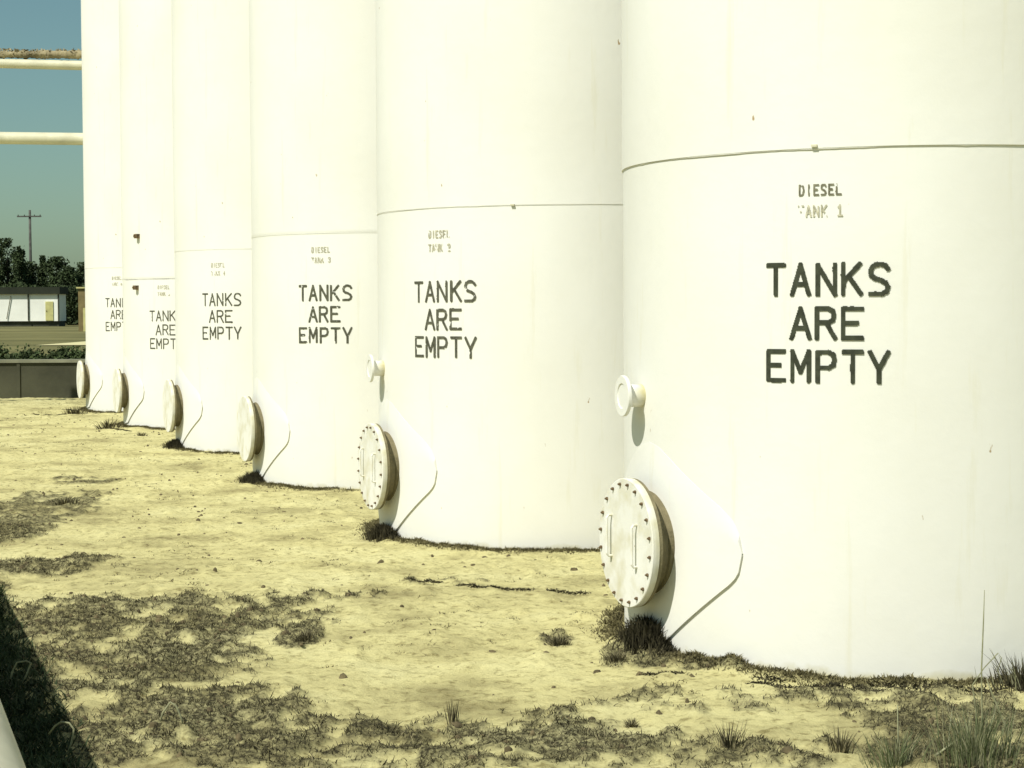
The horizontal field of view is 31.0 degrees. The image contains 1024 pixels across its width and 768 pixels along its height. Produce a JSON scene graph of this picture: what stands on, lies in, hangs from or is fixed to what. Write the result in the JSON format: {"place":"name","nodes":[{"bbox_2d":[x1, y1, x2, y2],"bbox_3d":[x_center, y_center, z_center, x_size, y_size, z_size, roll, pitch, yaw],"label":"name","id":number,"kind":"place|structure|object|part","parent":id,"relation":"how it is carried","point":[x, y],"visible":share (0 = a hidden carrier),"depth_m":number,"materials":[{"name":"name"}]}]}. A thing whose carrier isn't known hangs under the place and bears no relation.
{"place":"outdoors","nodes":[
{"label":"outdoors","id":0,"kind":"place"},
{"bbox_2d":[0,0,84,280],"label":"sky","id":1,"kind":"structure","parent":0,"point":[44,180],"materials":[{"name":"blue"}]},
{"bbox_2d":[44,341,85,344],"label":"dirt track","id":2,"kind":"structure","parent":0,"point":[78,343],"depth_m":92.06,"materials":[{"name":"beige soil"}]},
{"bbox_2d":[0,324,1023,767],"bbox_3d":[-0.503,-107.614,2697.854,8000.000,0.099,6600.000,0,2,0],"label":"ground","id":3,"kind":"structure","parent":0,"point":[516,670],"depth_m":9.22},
{"bbox_2d":[0,343,11,357],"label":"shrub","id":4,"kind":"object","parent":3,"relation":"on","point":[6,351],"visible":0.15,"depth_m":40.06,"materials":[{"name":"green plant"}]},
{"bbox_2d":[0,700,25,767],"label":"ground pipe","id":5,"kind":"object","parent":3,"relation":"on","point":[10,755],"visible":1,"depth_m":4.00,"materials":[{"name":"white metal"}]},
{"bbox_2d":[0,238,30,285],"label":"tree","id":6,"kind":"object","parent":3,"relation":"on","point":[5,263],"visible":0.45,"depth_m":227.08,"materials":[{"name":"green plant"}]},
{"bbox_2d":[0,352,33,358],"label":"shrub","id":7,"kind":"object","parent":3,"relation":"on","point":[8,356],"visible":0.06,"depth_m":38.44,"materials":[{"name":"green plant"}]},
{"bbox_2d":[8,246,29,284],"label":"tree","id":8,"kind":"object","parent":3,"relation":"on","point":[20,270],"visible":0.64,"depth_m":225.40,"materials":[{"name":"green plant"}]},
{"bbox_2d":[10,660,31,681],"bbox_3d":[-2.133,1.260,8.013,0.104,0.126,0.008,0,2,0],"label":"bent blade","id":9,"kind":"object","parent":3,"relation":"on","point":[27,670],"visible":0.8,"depth_m":8.01,"materials":[{"name":"green plant"}]},
{"bbox_2d":[17,210,40,261],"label":"utility pole","id":10,"kind":"object","parent":3,"relation":"on","point":[30,246],"visible":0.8,"depth_m":238.25,"materials":[{"name":"brown wood"}]},
{"bbox_2d":[15,343,43,358],"bbox_3d":[-10.372,-0.387,40.025,0.951,1.023,1.287,0,2,0],"label":"shrub","id":11,"kind":"object","parent":3,"relation":"on","point":[28,353],"visible":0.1,"depth_m":39.90,"materials":[{"name":"green plant"}]},
{"bbox_2d":[24,260,37,285],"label":"tree","id":12,"kind":"object","parent":3,"relation":"on","point":[31,277],"visible":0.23,"depth_m":230.96,"materials":[{"name":"green plant"}]},
{"bbox_2d":[0,287,67,326],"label":"office trailer","id":13,"kind":"object","parent":3,"relation":"on","point":[31,306],"visible":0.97,"depth_m":199.81,"materials":[{"name":"metal"}]},
{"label":"door","id":14,"kind":"part","parent":13,"relation":"part of","materials":[{"name":"beige paint"}]},
{"bbox_2d":[0,59,81,69],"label":"overhead pipe","id":15,"kind":"object","parent":3,"relation":"on","point":[41,64],"visible":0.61,"depth_m":31.34,"materials":[{"name":"white metal"}]},
{"bbox_2d":[0,48,81,59],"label":"wrapped pipe","id":16,"kind":"object","parent":15,"relation":"on","point":[45,54],"visible":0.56,"depth_m":31.35,"materials":[{"name":"beige metal"}]},
{"bbox_2d":[0,132,82,144],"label":"overhead pipe","id":17,"kind":"object","parent":3,"relation":"on","point":[41,138],"visible":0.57,"depth_m":31.37,"materials":[{"name":"white metal"}]},
{"bbox_2d":[0,281,84,324],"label":"undergrowth","id":18,"kind":"object","parent":3,"relation":"on","point":[71,308],"visible":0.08,"depth_m":217.05,"materials":[{"name":"green plant"}]},
{"bbox_2d":[35,255,49,286],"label":"tree","id":19,"kind":"object","parent":3,"relation":"on","point":[40,274],"visible":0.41,"depth_m":229.27,"materials":[{"name":"green plant"}]},
{"bbox_2d":[0,359,85,398],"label":"wall","id":20,"kind":"structure","parent":3,"relation":"on","point":[39,378],"depth_m":35.22,"materials":[{"name":"concrete"}]},
{"bbox_2d":[0,582,95,767],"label":"shadow","id":21,"kind":"object","parent":3,"relation":"on","point":[17,705],"visible":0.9,"depth_m":7.50,"materials":[{"name":"sand"},{"name":"dry grass"}]},
{"bbox_2d":[36,349,68,358],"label":"shrub","id":22,"kind":"object","parent":3,"relation":"on","point":[51,355],"visible":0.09,"depth_m":38.96,"materials":[{"name":"green plant"}]},
{"bbox_2d":[40,256,69,286],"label":"tree","id":23,"kind":"object","parent":3,"relation":"on","point":[51,263],"visible":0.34,"depth_m":227.96,"materials":[{"name":"green plant"}]},
{"bbox_2d":[48,721,74,755],"bbox_3d":[-1.656,1.304,6.798,0.098,0.130,0.008,0,2,0],"label":"bent blade","id":24,"kind":"object","parent":3,"relation":"on","point":[69,723],"visible":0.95,"depth_m":6.79,"materials":[{"name":"plant"}]},
{"bbox_2d":[49,345,76,358],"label":"shrub","id":25,"kind":"object","parent":3,"relation":"on","point":[67,349],"visible":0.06,"depth_m":40.32,"materials":[{"name":"green plant"}]},
{"bbox_2d":[38,495,92,505],"bbox_3d":[-3.739,0.980,15.567,0.504,0.110,0.468,0,2,0],"label":"weed tuft","id":26,"kind":"object","parent":3,"relation":"on","point":[62,502],"visible":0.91,"depth_m":15.57,"materials":[{"name":"plant"}]},
{"bbox_2d":[50,266,84,322],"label":"tree","id":27,"kind":"object","parent":3,"relation":"on","point":[70,276],"visible":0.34,"depth_m":223.02,"materials":[{"name":"green plant"}]},
{"bbox_2d":[61,406,87,414],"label":"weed tuft","id":28,"kind":"object","parent":3,"relation":"on","point":[76,411],"visible":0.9,"depth_m":29.49,"materials":[{"name":"plant"}]},
{"bbox_2d":[68,345,85,358],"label":"shrub","id":29,"kind":"object","parent":3,"relation":"on","point":[79,354],"visible":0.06,"depth_m":39.19,"materials":[{"name":"green plant"}]},
{"bbox_2d":[74,262,84,278],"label":"tree","id":30,"kind":"object","parent":3,"relation":"on","point":[81,266],"visible":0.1,"depth_m":229.59,"materials":[{"name":"green plant"}]},
{"bbox_2d":[76,287,85,330],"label":"garden shed","id":31,"kind":"structure","parent":3,"relation":"on","point":[81,308],"depth_m":149.86,"materials":[{"name":"beige paint"}]},
{"bbox_2d":[83,308,85,330],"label":"door","id":32,"kind":"structure","parent":31,"relation":"in","point":[84,326],"depth_m":149.86,"materials":[{"name":"beige paint"}]},
{"bbox_2d":[76,0,123,411],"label":"storage tank","id":33,"kind":"object","parent":3,"relation":"on","point":[104,358],"visible":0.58,"depth_m":29.95,"materials":[{"name":"white metal"}]},
{"bbox_2d":[91,418,122,429],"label":"weed tuft","id":34,"kind":"object","parent":3,"relation":"on","point":[108,425],"visible":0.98,"depth_m":25.67,"materials":[{"name":"brown plant"}]},
{"bbox_2d":[134,431,149,435],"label":"weed tuft","id":35,"kind":"object","parent":3,"relation":"on","point":[142,434],"visible":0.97,"depth_m":24.23,"materials":[{"name":"brown plant"}]},
{"bbox_2d":[112,0,175,427],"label":"storage tank","id":36,"kind":"object","parent":3,"relation":"on","point":[147,190],"visible":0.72,"depth_m":25.63,"materials":[{"name":"white metal"}]},
{"bbox_2d":[160,701,182,723],"bbox_3d":[-1.338,1.297,7.256,0.103,0.105,0.008,0,2,0],"label":"bent blade","id":37,"kind":"object","parent":3,"relation":"on","point":[177,709],"visible":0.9,"depth_m":7.25,"materials":[{"name":"plant"}]},
{"bbox_2d":[162,438,183,448],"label":"dark weeds","id":38,"kind":"object","parent":3,"relation":"on","point":[173,443],"visible":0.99,"depth_m":21.85,"materials":[{"name":"black plant"}]},
{"bbox_2d":[163,0,252,451],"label":"storage tank","id":39,"kind":"object","parent":3,"relation":"on","point":[208,390],"visible":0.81,"depth_m":21.28,"materials":[{"name":"white metal"}]},
{"bbox_2d":[234,469,265,484],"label":"dark weeds","id":40,"kind":"object","parent":3,"relation":"on","point":[254,477],"visible":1,"depth_m":17.56,"materials":[{"name":"black plant"}]},
{"bbox_2d":[293,628,319,642],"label":"weed tuft","id":41,"kind":"object","parent":3,"relation":"on","point":[302,634],"visible":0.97,"depth_m":9.21,"materials":[{"name":"plant"}]},
{"bbox_2d":[237,0,378,488],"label":"storage tank","id":42,"kind":"object","parent":3,"relation":"on","point":[308,412],"visible":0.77,"depth_m":16.93,"materials":[{"name":"white metal"}]},
{"bbox_2d":[357,522,400,542],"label":"dark weeds","id":43,"kind":"object","parent":3,"relation":"on","point":[379,532],"visible":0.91,"depth_m":13.23,"materials":[{"name":"plant"}]},
{"bbox_2d":[444,701,461,724],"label":"weed tuft","id":44,"kind":"object","parent":3,"relation":"on","point":[452,716],"visible":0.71,"depth_m":7.38,"materials":[{"name":"plant"}]},
{"bbox_2d":[0,401,974,767],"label":"scattered tufts","id":45,"kind":"object","parent":3,"relation":"on","point":[274,561],"visible":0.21,"depth_m":11.17,"materials":[{"name":"plant"}]},
{"bbox_2d":[357,0,623,548],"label":"storage tank","id":46,"kind":"object","parent":3,"relation":"on","point":[497,368],"visible":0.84,"depth_m":12.53,"materials":[{"name":"white metal"}]},
{"bbox_2d":[0,413,1007,767],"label":"soil clods","id":47,"kind":"object","parent":3,"relation":"on","point":[456,723],"visible":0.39,"depth_m":8.81,"materials":[{"name":"brown soil"}]},
{"bbox_2d":[0,520,1023,767],"bbox_3d":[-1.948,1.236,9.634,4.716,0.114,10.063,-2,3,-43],"label":"brown weeds","id":48,"kind":"object","parent":3,"relation":"on","point":[244,706],"visible":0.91,"depth_m":7.63,"materials":[{"name":"brown plant"}]},
{"bbox_2d":[34,409,1023,692],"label":"twig litter","id":49,"kind":"object","parent":3,"relation":"on","point":[764,679],"visible":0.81,"depth_m":8.09,"materials":[{"name":"brown wood"}]},
{"bbox_2d":[78,406,1017,691],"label":"foot weeds","id":50,"kind":"object","parent":3,"relation":"on","point":[610,628],"visible":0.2,"depth_m":9.08,"materials":[{"name":"plant"}]},
{"bbox_2d":[544,633,572,647],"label":"weed tuft","id":51,"kind":"object","parent":3,"relation":"on","point":[556,641],"visible":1,"depth_m":9.10,"materials":[{"name":"plant"}]},
{"bbox_2d":[594,650,635,665],"bbox_3d":[0.476,1.282,8.697,0.241,0.075,0.228,0,2,0],"label":"weed tuft","id":52,"kind":"object","parent":3,"relation":"on","point":[615,657],"visible":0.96,"depth_m":8.67,"materials":[{"name":"plant"}]},
{"bbox_2d":[620,718,640,727],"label":"weed tuft","id":53,"kind":"object","parent":3,"relation":"on","point":[633,723],"visible":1,"depth_m":7.35,"materials":[{"name":"plant"}]},
{"bbox_2d":[602,612,683,656],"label":"dark weeds","id":54,"kind":"object","parent":3,"relation":"on","point":[643,632],"visible":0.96,"depth_m":8.82,"materials":[{"name":"plant"}]},
{"bbox_2d":[705,719,748,750],"bbox_3d":[0.814,1.315,6.924,0.190,0.119,0.187,0,2,0],"label":"weed tuft","id":55,"kind":"object","parent":3,"relation":"on","point":[731,743],"visible":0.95,"depth_m":6.92,"materials":[{"name":"green plant"}]},
{"bbox_2d":[598,0,1023,680],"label":"storage tank","id":56,"kind":"object","parent":3,"relation":"on","point":[820,394],"visible":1,"depth_m":8.17,"materials":[{"name":"white metal"}]},
{"bbox_2d":[824,726,862,753],"bbox_3d":[1.222,1.318,6.860,0.146,0.110,0.152,0,2,0],"label":"weed tuft","id":57,"kind":"object","parent":3,"relation":"on","point":[842,746],"visible":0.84,"depth_m":6.85,"materials":[{"name":"green plant"}]},
{"bbox_2d":[897,705,899,757],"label":"grass stalk","id":58,"kind":"object","parent":3,"relation":"on","point":[897,731],"depth_m":6.69,"materials":[{"name":"green plant"}]},
{"bbox_2d":[936,739,956,755],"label":"grass stalk","id":59,"kind":"object","parent":3,"relation":"on","point":[943,749],"depth_m":6.69,"materials":[{"name":"beige plant"}]},
{"bbox_2d":[981,590,984,738],"bbox_3d":[1.702,1.058,6.684,0.013,0.629,0.007,0,2,0],"label":"grass stalk","id":60,"kind":"object","parent":3,"relation":"on","point":[982,662],"depth_m":6.68,"materials":[{"name":"green plant"}]},
{"bbox_2d":[972,653,1001,744],"bbox_3d":[1.718,1.171,6.689,0.108,0.401,0.006,0,2,0],"label":"grass stalk","id":61,"kind":"object","parent":3,"relation":"on","point":[977,678],"depth_m":6.68,"materials":[{"name":"green plant"}]},
{"bbox_2d":[974,649,1023,692],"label":"tall grass","id":62,"kind":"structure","parent":3,"relation":"on","point":[1016,678],"depth_m":7.91,"materials":[{"name":"green plant"}]},
{"bbox_2d":[986,678,1013,757],"bbox_3d":[1.770,1.221,6.691,0.112,0.321,0.008,0,2,0],"label":"grass stalk","id":63,"kind":"object","parent":3,"relation":"on","point":[999,712],"depth_m":6.69,"materials":[{"name":"plant"}]},
{"bbox_2d":[848,723,941,767],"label":"tall grass","id":64,"kind":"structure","parent":0,"point":[889,753],"depth_m":6.62,"materials":[{"name":"green plant"}]},
{"bbox_2d":[914,695,1023,767],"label":"tall grass","id":65,"kind":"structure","parent":0,"point":[971,744],"depth_m":6.59,"materials":[{"name":"green plant"}]}
]}

